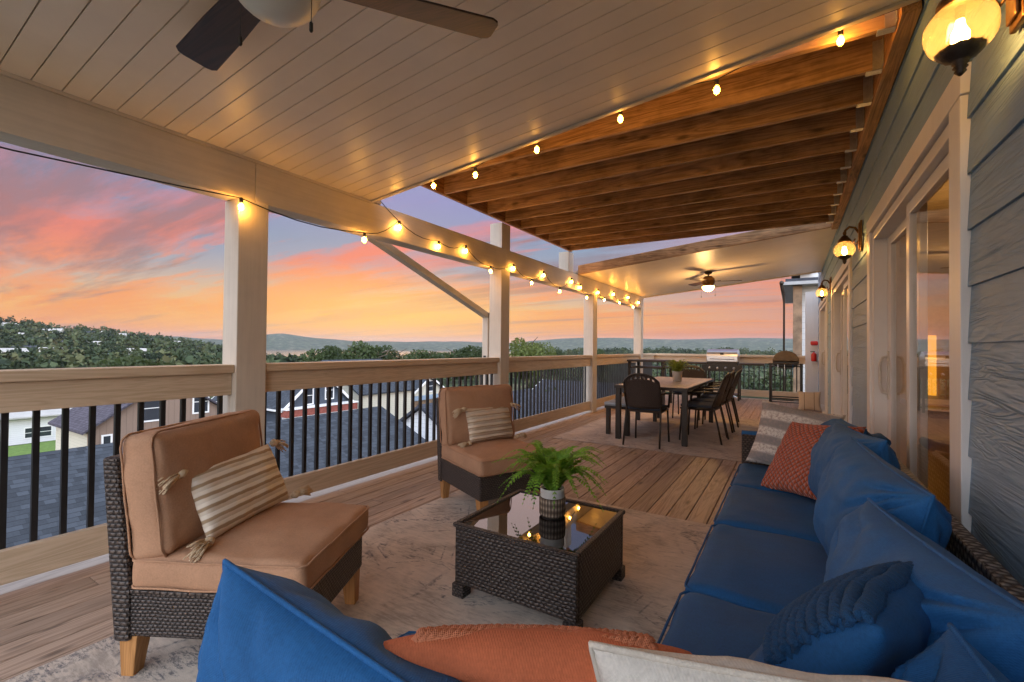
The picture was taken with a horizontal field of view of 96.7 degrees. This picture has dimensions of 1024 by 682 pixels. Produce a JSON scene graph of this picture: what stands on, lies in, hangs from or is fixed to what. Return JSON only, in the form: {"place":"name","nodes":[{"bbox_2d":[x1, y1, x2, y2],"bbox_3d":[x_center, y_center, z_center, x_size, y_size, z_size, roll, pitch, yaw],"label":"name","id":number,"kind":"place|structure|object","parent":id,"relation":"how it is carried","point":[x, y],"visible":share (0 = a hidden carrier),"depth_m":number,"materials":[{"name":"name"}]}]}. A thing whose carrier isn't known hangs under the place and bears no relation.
{"place":"outdoors","nodes":[
{"label":"outdoors","id":0,"kind":"place"},
{"bbox_2d":[8,440,55,456],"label":"lawn","id":1,"kind":"structure","parent":0,"point":[24,449],"depth_m":45.45,"materials":[{"name":"green plant"}]},
{"bbox_2d":[8,408,71,445],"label":"town house","id":2,"kind":"structure","parent":0,"point":[20,427],"depth_m":48.29,"materials":[{"name":"white paint"}]},
{"bbox_2d":[23,425,52,438],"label":"window","id":3,"kind":"structure","parent":2,"relation":"in","point":[45,431],"depth_m":49.17,"materials":[{"name":"white glass"}]},
{"bbox_2d":[48,397,216,449],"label":"town house","id":4,"kind":"structure","parent":0,"point":[78,425],"depth_m":29.84,"materials":[{"name":"beige"}]},
{"bbox_2d":[101,434,112,443],"bbox_3d":[-25.407,6.612,28.534,0.080,1.500,0.550,0,-1,32],"label":"window","id":5,"kind":"structure","parent":4,"relation":"in","point":[108,438],"depth_m":28.53,"materials":[{"name":"white glass"}]},
{"bbox_2d":[144,401,158,421],"bbox_3d":[-24.181,4.500,30.521,0.080,1.800,1.100,0,-1,32],"label":"window","id":6,"kind":"structure","parent":4,"relation":"in","point":[151,408],"depth_m":30.52,"materials":[{"name":"grey glass"}]},
{"bbox_2d":[192,397,208,413],"bbox_3d":[-22.608,4.399,33.078,0.080,1.700,1.100,0,-1,32],"label":"window","id":7,"kind":"structure","parent":4,"relation":"in","point":[195,401],"depth_m":32.89,"materials":[{"name":"white glass"}]},
{"bbox_2d":[6,406,424,547],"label":"town house","id":8,"kind":"structure","parent":0,"point":[18,500],"depth_m":10.31,"materials":[{"name":"grey"}]},
{"bbox_2d":[212,386,358,421],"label":"town house","id":9,"kind":"structure","parent":0,"point":[271,404],"depth_m":39.66,"materials":[{"name":"stone"}]},
{"bbox_2d":[307,388,313,404],"bbox_3d":[-17.777,4.760,39.787,0.080,1.650,0.950,0,-1,32],"label":"window","id":10,"kind":"structure","parent":9,"relation":"in","point":[310,398],"depth_m":39.94,"materials":[{"name":"white glass"}]},
{"bbox_2d":[325,387,333,399],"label":"window","id":11,"kind":"structure","parent":9,"relation":"in","point":[332,388],"depth_m":41.76,"materials":[{"name":"white glass"}]},
{"bbox_2d":[266,350,513,357],"bbox_3d":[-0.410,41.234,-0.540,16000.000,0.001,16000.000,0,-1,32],"label":"lake","id":12,"kind":"structure","parent":0,"point":[291,352],"depth_m":2754.16,"materials":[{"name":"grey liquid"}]},
{"bbox_2d":[0,141,792,342],"label":"sky","id":13,"kind":"structure","parent":0,"point":[86,246],"materials":[{"name":"orange"}]},
{"bbox_2d":[11,334,792,445],"bbox_3d":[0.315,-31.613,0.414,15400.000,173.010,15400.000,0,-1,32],"label":"terrain","id":14,"kind":"structure","parent":0,"point":[283,342],"depth_m":4379.04,"materials":[{"name":"green plant"}]},
{"bbox_2d":[0,348,28,352],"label":"hillside house","id":15,"kind":"structure","parent":14,"relation":"on","point":[6,349],"depth_m":247.48,"materials":[{"name":"concrete"}]},
{"bbox_2d":[90,355,168,366],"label":"tree","id":16,"kind":"object","parent":14,"relation":"on","point":[133,361],"visible":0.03,"depth_m":55.84,"materials":[{"name":"green plant"}]},
{"bbox_2d":[302,345,348,361],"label":"tree","id":17,"kind":"object","parent":14,"relation":"on","point":[331,352],"visible":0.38,"depth_m":122.29,"materials":[{"name":"green plant"}]},
{"bbox_2d":[341,340,388,359],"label":"tree","id":18,"kind":"object","parent":14,"relation":"on","point":[366,351],"visible":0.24,"depth_m":111.11,"materials":[{"name":"green plant"}]},
{"bbox_2d":[320,359,416,418],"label":"town house","id":19,"kind":"structure","parent":14,"relation":"on","point":[374,395],"depth_m":47.76,"materials":[{"name":"beige paint"}]},
{"bbox_2d":[381,345,408,359],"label":"tree","id":20,"kind":"object","parent":14,"relation":"on","point":[392,355],"visible":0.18,"depth_m":119.40,"materials":[{"name":"green plant"}]},
{"bbox_2d":[0,315,792,391],"bbox_3d":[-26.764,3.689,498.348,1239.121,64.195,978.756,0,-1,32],"label":"wooded hillside","id":21,"kind":"structure","parent":14,"relation":"on","point":[80,347],"depth_m":301.26,"materials":[{"name":"green plant"}]},
{"bbox_2d":[402,349,448,358],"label":"tree","id":22,"kind":"object","parent":14,"relation":"on","point":[418,354],"visible":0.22,"depth_m":137.31,"materials":[{"name":"green plant"}]},
{"bbox_2d":[366,238,488,384],"bbox_3d":[-0.892,3.425,5.297,0.090,8.952,2.120,0,-1,32],"label":"post","id":23,"kind":"object","parent":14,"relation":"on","point":[411,264],"visible":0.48,"depth_m":5.35,"materials":[{"name":"paint"}]},
{"bbox_2d":[443,345,476,385],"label":"tree","id":24,"kind":"object","parent":14,"relation":"on","point":[464,352],"visible":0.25,"depth_m":123.77,"materials":[{"name":"green plant"}]},
{"bbox_2d":[469,346,481,385],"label":"tree","id":25,"kind":"object","parent":14,"relation":"on","point":[477,353],"visible":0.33,"depth_m":109.15,"materials":[{"name":"green plant"}]},
{"bbox_2d":[399,388,555,440],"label":"town house","id":26,"kind":"structure","parent":14,"relation":"on","point":[408,423],"depth_m":22.32,"materials":[{"name":"white"}]},
{"bbox_2d":[509,337,546,386],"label":"tree","id":27,"kind":"object","parent":14,"relation":"on","point":[524,349],"visible":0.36,"depth_m":78.40,"materials":[{"name":"green plant"}]},
{"bbox_2d":[525,376,549,388],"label":"tree","id":28,"kind":"object","parent":14,"relation":"on","point":[535,383],"depth_m":64.84,"materials":[{"name":"green plant"}]},
{"bbox_2d":[532,341,556,376],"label":"tree","id":29,"kind":"object","parent":14,"relation":"on","point":[548,349],"visible":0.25,"depth_m":82.98,"materials":[{"name":"green plant"}]},
{"bbox_2d":[546,347,566,377],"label":"tree","id":30,"kind":"object","parent":14,"relation":"on","point":[558,352],"visible":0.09,"depth_m":118.35,"materials":[{"name":"green plant"}]},
{"bbox_2d":[539,385,581,407],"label":"town house","id":31,"kind":"structure","parent":14,"relation":"on","point":[563,396],"depth_m":38.85,"materials":[{"name":"white"}]},
{"bbox_2d":[597,348,608,366],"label":"tree","id":32,"kind":"object","parent":14,"relation":"on","point":[601,352],"visible":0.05,"depth_m":128.32,"materials":[{"name":"green plant"}]},
{"bbox_2d":[781,374,792,399],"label":"tree","id":33,"kind":"object","parent":14,"relation":"on","point":[789,389],"visible":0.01,"depth_m":59.75,"materials":[{"name":"green plant"}]},
{"bbox_2d":[409,379,443,407],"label":"town house","id":34,"kind":"structure","parent":0,"point":[424,391],"depth_m":55.56,"materials":[{"name":"beige"}]},
{"bbox_2d":[429,380,432,391],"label":"window","id":35,"kind":"structure","parent":34,"relation":"in","point":[430,381],"depth_m":56.45,"materials":[{"name":"white glass"}]},
{"bbox_2d":[535,379,618,396],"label":"town house","id":36,"kind":"structure","parent":0,"point":[563,387],"depth_m":57.89,"materials":[{"name":"grey"}]},
{"bbox_2d":[779,273,818,400],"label":"neighbour house","id":37,"kind":"structure","parent":0,"point":[794,289],"depth_m":15.94,"materials":[{"name":"white paint"}]},
{"bbox_2d":[805,0,1023,586],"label":"house","id":38,"kind":"structure","parent":0,"point":[915,328],"depth_m":2.05,"materials":[{"name":"grey"}]},
{"bbox_2d":[0,0,919,308],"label":"porch roof","id":39,"kind":"structure","parent":38,"relation":"attached to","point":[348,116],"depth_m":2.52,"materials":[{"name":"white wood"}]},
{"bbox_2d":[0,146,638,307],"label":"string lights","id":40,"kind":"object","parent":39,"relation":"hanging from","point":[241,199],"visible":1,"depth_m":3.42,"materials":[{"name":"yellow"}]},
{"bbox_2d":[176,0,497,70],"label":"ceiling fan","id":41,"kind":"object","parent":39,"relation":"hanging from","point":[215,36],"visible":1,"depth_m":1.74,"materials":[{"name":"wood"}]},
{"bbox_2d":[432,8,899,187],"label":"string lights","id":42,"kind":"object","parent":39,"relation":"hanging from","point":[839,41],"visible":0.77,"depth_m":2.69,"materials":[{"name":"yellow"}]},
{"bbox_2d":[421,0,921,272],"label":"pergola","id":43,"kind":"structure","parent":39,"relation":"on","point":[781,139],"depth_m":4.11,"materials":[{"name":"brown wood"}]},
{"bbox_2d":[688,271,741,297],"bbox_3d":[3.805,-1.083,8.661,1.008,0.500,1.034,0,-1,32],"label":"ceiling fan","id":44,"kind":"object","parent":39,"relation":"hanging from","point":[707,282],"visible":1,"depth_m":8.66,"materials":[{"name":"glass"}]},
{"bbox_2d":[810,351,816,360],"bbox_3d":[7.108,0.361,10.721,0.112,0.240,0.112,1,-1,-13],"label":"fire extinguisher","id":45,"kind":"object","parent":38,"relation":"attached to","point":[813,356],"visible":1,"depth_m":10.68,"materials":[{"name":"red metal"}]},
{"bbox_2d":[819,291,828,413],"bbox_3d":[6.233,0.286,9.018,0.150,2.268,2.724,0,-1,32],"label":"sliding door","id":46,"kind":"structure","parent":38,"relation":"in","point":[823,305],"depth_m":9.97,"materials":[{"name":"white plastic"}]},
{"bbox_2d":[818,277,831,300],"bbox_3d":[4.928,-0.820,7.200,0.205,0.374,0.157,0,-1,32],"label":"wall sconce","id":47,"kind":"object","parent":38,"relation":"attached to","point":[822,287],"depth_m":7.17,"materials":[{"name":"brown metal"}]},
{"bbox_2d":[831,252,852,423],"bbox_3d":[4.269,0.225,5.824,0.150,2.268,2.624,0,-1,32],"label":"sliding door","id":48,"kind":"structure","parent":38,"relation":"in","point":[841,285],"depth_m":6.04,"materials":[{"name":"white plastic"}]},
{"bbox_2d":[836,220,861,263],"bbox_3d":[3.016,-0.880,4.091,0.205,0.374,0.157,0,-1,32],"label":"wall sconce","id":49,"kind":"object","parent":38,"relation":"attached to","point":[844,239],"depth_m":4.07,"materials":[{"name":"brown metal"}]},
{"bbox_2d":[866,61,971,532],"bbox_3d":[2.284,0.163,2.596,0.150,2.268,2.404,0,-1,32],"label":"sliding door","id":50,"kind":"structure","parent":38,"relation":"in","point":[939,153],"depth_m":2.53,"materials":[{"name":"white plastic"}]},
{"bbox_2d":[922,0,1023,75],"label":"wall sconce","id":51,"kind":"object","parent":38,"relation":"attached to","point":[960,51],"depth_m":1.27,"materials":[{"name":"yellow glass"}]},
{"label":"deck frame","id":52,"kind":"structure","parent":38,"relation":"attached to","visible":0},
{"bbox_2d":[0,406,604,594],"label":"deck edge board","id":53,"kind":"object","parent":52,"relation":"on","point":[38,578],"visible":0.16,"depth_m":2.66,"materials":[{"name":"beige wood"}]},
{"bbox_2d":[0,393,821,681],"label":"deck floor","id":54,"kind":"structure","parent":52,"relation":"on","point":[46,622],"depth_m":3.71,"materials":[{"name":"brown wood"}]},
{"bbox_2d":[222,198,268,445],"bbox_3d":[-1.911,0.138,3.251,0.187,2.252,0.210,0,-1,32],"label":"porch post","id":55,"kind":"object","parent":54,"relation":"on","point":[245,290],"visible":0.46,"depth_m":3.19,"materials":[{"name":"white wood"}]},
{"bbox_2d":[0,364,233,585],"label":"deck railing","id":56,"kind":"object","parent":55,"relation":"attached to","point":[37,391],"visible":0.61,"depth_m":2.45,"materials":[{"name":"brown wood"}]},
{"bbox_2d":[265,357,499,500],"bbox_3d":[-1.044,0.716,4.656,0.155,1.050,3.106,0,-1,32],"label":"deck railing","id":57,"kind":"object","parent":55,"relation":"attached to","point":[292,377],"visible":0.66,"depth_m":4.11,"materials":[{"name":"brown wood"}]},
{"bbox_2d":[5,490,710,681],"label":"area rug","id":58,"kind":"object","parent":54,"relation":"on","point":[407,575],"visible":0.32,"depth_m":2.27,"materials":[{"name":"beige carpet"}]},
{"bbox_2d":[103,410,369,675],"bbox_3d":[-1.099,0.791,1.955,0.789,0.911,0.656,1,-1,4],"label":"armchair","id":59,"kind":"object","parent":58,"relation":"on","point":[160,587],"visible":0.77,"depth_m":1.68,"materials":[{"name":"brown fabric"}]},
{"bbox_2d":[158,439,312,562],"bbox_3d":[-1.177,0.647,2.010,0.206,0.313,0.755,0,-1,7],"label":"lumbar pillow","id":60,"kind":"object","parent":59,"relation":"on","point":[230,494],"visible":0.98,"depth_m":1.91,"materials":[{"name":"beige fabric"}]},
{"bbox_2d":[436,384,544,509],"bbox_3d":[-0.160,0.824,3.612,0.656,0.911,0.789,1,-1,-33],"label":"armchair","id":61,"kind":"object","parent":58,"relation":"on","point":[474,471],"visible":0.74,"depth_m":3.54,"materials":[{"name":"beige fabric"}]},
{"bbox_2d":[452,403,526,447],"bbox_3d":[-0.171,0.680,3.732,0.694,0.312,0.168,1,-1,-41],"label":"lumbar pillow","id":62,"kind":"object","parent":61,"relation":"on","point":[486,424],"visible":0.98,"depth_m":3.67,"materials":[{"name":"beige fabric"}]},
{"bbox_2d":[452,489,624,626],"bbox_3d":[0.158,1.085,2.354,0.670,0.362,0.650,0,-1,32],"label":"coffee table","id":63,"kind":"object","parent":58,"relation":"on","point":[568,566],"visible":0.96,"depth_m":2.14,"materials":[{"name":"brown wicker"}]},
{"bbox_2d":[492,440,607,518],"bbox_3d":[0.206,0.732,2.370,0.644,0.360,0.604,0,-1,32],"label":"potted fern","id":64,"kind":"object","parent":63,"relation":"on","point":[553,469],"visible":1,"depth_m":2.33,"materials":[{"name":"plant"}]},
{"bbox_2d":[196,419,1023,681],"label":"sectional sofa","id":65,"kind":"object","parent":58,"relation":"on","point":[764,556],"visible":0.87,"depth_m":1.16,"materials":[{"name":"blue fabric"}]},
{"bbox_2d":[383,623,692,681],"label":"throw pillow","id":66,"kind":"object","parent":65,"relation":"on","point":[498,652],"visible":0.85,"depth_m":0.72,"materials":[{"name":"orange fabric"}]},
{"bbox_2d":[588,640,909,681],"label":"throw pillow","id":67,"kind":"object","parent":65,"relation":"on","point":[612,663],"visible":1,"depth_m":0.57,"materials":[{"name":"beige fabric"}]},
{"bbox_2d":[746,399,845,464],"bbox_3d":[1.876,0.654,3.034,0.237,0.480,0.550,1,-1,-43],"label":"throw pillow","id":68,"kind":"object","parent":65,"relation":"on","point":[776,420],"visible":0.4,"depth_m":3.06,"materials":[{"name":"grey fabric"}]},
{"bbox_2d":[760,421,865,499],"bbox_3d":[1.693,0.673,2.592,0.315,0.432,0.490,1,-1,-18],"label":"throw pillow","id":69,"kind":"object","parent":65,"relation":"on","point":[788,469],"visible":0.52,"depth_m":2.60,"materials":[{"name":"orange fabric"}]},
{"bbox_2d":[748,561,930,677],"bbox_3d":[0.632,0.633,0.915,0.467,0.412,0.306,1,-1,-40],"label":"throw pillow","id":70,"kind":"object","parent":65,"relation":"on","point":[873,620],"visible":0.98,"depth_m":0.77,"materials":[{"name":"blue fabric"}]},
{"bbox_2d":[489,222,509,384],"bbox_3d":[-0.169,-0.120,6.083,0.187,2.875,0.210,0,-1,32],"label":"porch post","id":71,"kind":"object","parent":54,"relation":"on","point":[499,307],"visible":0.56,"depth_m":6.01,"materials":[{"name":"white wood"}]},
{"bbox_2d":[584,295,596,412],"bbox_3d":[1.525,0.245,8.838,0.187,2.252,0.210,0,-1,32],"label":"porch post","id":72,"kind":"object","parent":54,"relation":"on","point":[590,324],"visible":0.81,"depth_m":8.76,"materials":[{"name":"white wood"}]},
{"bbox_2d":[509,355,591,431],"bbox_3d":[0.674,0.769,7.449,0.155,1.050,3.026,0,-1,32],"label":"deck railing","id":73,"kind":"object","parent":72,"relation":"attached to","point":[523,364],"visible":0.8,"depth_m":7.30,"materials":[{"name":"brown wood"}]},
{"bbox_2d":[634,308,642,372],"bbox_3d":[3.217,0.298,11.589,0.187,2.252,0.210,0,-1,32],"label":"porch post","id":74,"kind":"object","parent":54,"relation":"on","point":[638,330],"visible":0.56,"depth_m":11.50,"materials":[{"name":"white wood"}]},
{"bbox_2d":[597,354,639,407],"bbox_3d":[2.369,0.822,10.204,0.155,1.050,3.016,0,-1,32],"label":"deck railing","id":75,"kind":"object","parent":74,"relation":"attached to","point":[617,363],"visible":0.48,"depth_m":9.78,"materials":[{"name":"brown wood"}]},
{"bbox_2d":[643,353,654,378],"bbox_3d":[3.607,0.861,12.217,0.155,1.050,1.283,0,-1,32],"label":"deck railing","id":76,"kind":"object","parent":74,"relation":"attached to","point":[648,356],"visible":0.4,"depth_m":12.28,"materials":[{"name":"brown wood"}]},
{"bbox_2d":[627,359,672,404],"bbox_3d":[3.124,0.913,10.273,0.840,0.985,0.800,0,-1,32],"label":"bar table","id":77,"kind":"object","parent":54,"relation":"on","point":[638,366],"visible":0.56,"depth_m":10.12,"materials":[{"name":"black metal"}]},
{"bbox_2d":[552,411,759,461],"bbox_3d":[2.458,1.351,7.092,2.350,0.010,3.500,0,-1,32],"label":"area rug","id":78,"kind":"object","parent":54,"relation":"on","point":[703,440],"visible":0.69,"depth_m":6.40,"materials":[{"name":"beige carpet"}]},
{"bbox_2d":[604,396,656,435],"bbox_3d":[1.895,1.104,7.090,0.370,0.476,1.707,0,-1,32],"label":"dining bench","id":79,"kind":"object","parent":78,"relation":"on","point":[609,405],"visible":0.31,"depth_m":6.49,"materials":[{"name":"black metal"}]},
{"bbox_2d":[622,373,670,448],"bbox_3d":[1.734,0.865,5.875,0.526,0.924,0.604,0,-1,32],"label":"dining chair","id":80,"kind":"object","parent":78,"relation":"on","point":[641,394],"visible":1,"depth_m":5.70,"materials":[{"name":"black metal"}]},
{"bbox_2d":[615,376,713,446],"bbox_3d":[2.391,0.978,6.906,0.940,0.732,2.300,0,-1,32],"label":"dining table","id":81,"kind":"object","parent":78,"relation":"on","point":[685,385],"visible":0.78,"depth_m":6.17,"materials":[{"name":"brown wood"}]},
{"bbox_2d":[660,359,691,380],"bbox_3d":[2.538,0.445,6.992,0.499,0.341,0.503,0,-1,32],"label":"potted plant","id":82,"kind":"object","parent":81,"relation":"on","point":[677,367],"visible":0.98,"depth_m":6.94,"materials":[{"name":"green plant"}]},
{"bbox_2d":[672,365,704,419],"bbox_3d":[3.191,0.910,8.205,0.526,0.924,0.604,0,-1,32],"label":"dining chair","id":83,"kind":"object","parent":78,"relation":"on","point":[693,373],"visible":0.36,"depth_m":8.36,"materials":[{"name":"black metal"}]},
{"bbox_2d":[679,373,730,444],"bbox_3d":[2.629,0.877,6.158,0.604,0.924,0.526,0,-1,35],"label":"dining chair","id":84,"kind":"object","parent":78,"relation":"on","point":[714,405],"visible":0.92,"depth_m":6.03,"materials":[{"name":"black metal"}]},
{"bbox_2d":[688,371,735,437],"bbox_3d":[2.921,0.887,6.637,0.604,0.924,0.526,0,-1,34],"label":"dining chair","id":85,"kind":"object","parent":78,"relation":"on","point":[723,401],"visible":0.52,"depth_m":6.62,"materials":[{"name":"black metal"}]},
{"bbox_2d":[696,369,741,431],"bbox_3d":[3.240,0.896,7.100,0.604,0.924,0.526,0,-1,33],"label":"dining chair","id":86,"kind":"object","parent":78,"relation":"on","point":[728,399],"visible":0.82,"depth_m":7.00,"materials":[{"name":"black metal"}]},
{"bbox_2d":[703,368,742,424],"bbox_3d":[3.517,0.905,7.593,0.604,0.924,0.526,0,-1,28],"label":"dining chair","id":87,"kind":"object","parent":78,"relation":"on","point":[732,398],"visible":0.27,"depth_m":7.68,"materials":[{"name":"black metal"}]},
{"bbox_2d":[685,349,764,400],"bbox_3d":[5.208,0.822,11.236,1.800,1.235,0.559,0,-1,32],"label":"gas grill","id":88,"kind":"object","parent":54,"relation":"on","point":[727,360],"visible":0.88,"depth_m":11.07,"materials":[{"name":"black paint"}]},
{"bbox_2d":[654,353,804,398],"bbox_3d":[5.536,0.876,11.875,3.590,1.050,0.155,0,-1,32],"label":"deck railing","id":89,"kind":"object","parent":54,"relation":"on","point":[764,359],"visible":0.4,"depth_m":11.52,"materials":[{"name":"brown wood"}]},
{"bbox_2d":[769,351,802,403],"bbox_3d":[5.840,0.814,9.707,0.640,1.218,0.580,0,-1,32],"label":"grill","id":90,"kind":"object","parent":54,"relation":"on","point":[784,360],"visible":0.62,"depth_m":9.54,"materials":[{"name":"brown metal"}]},
{"bbox_2d":[798,391,821,411],"bbox_3d":[6.007,1.215,9.190,0.405,0.405,0.169,0,-1,32],"label":"floor pillow","id":91,"kind":"object","parent":54,"relation":"on","point":[809,400],"visible":0.99,"depth_m":9.14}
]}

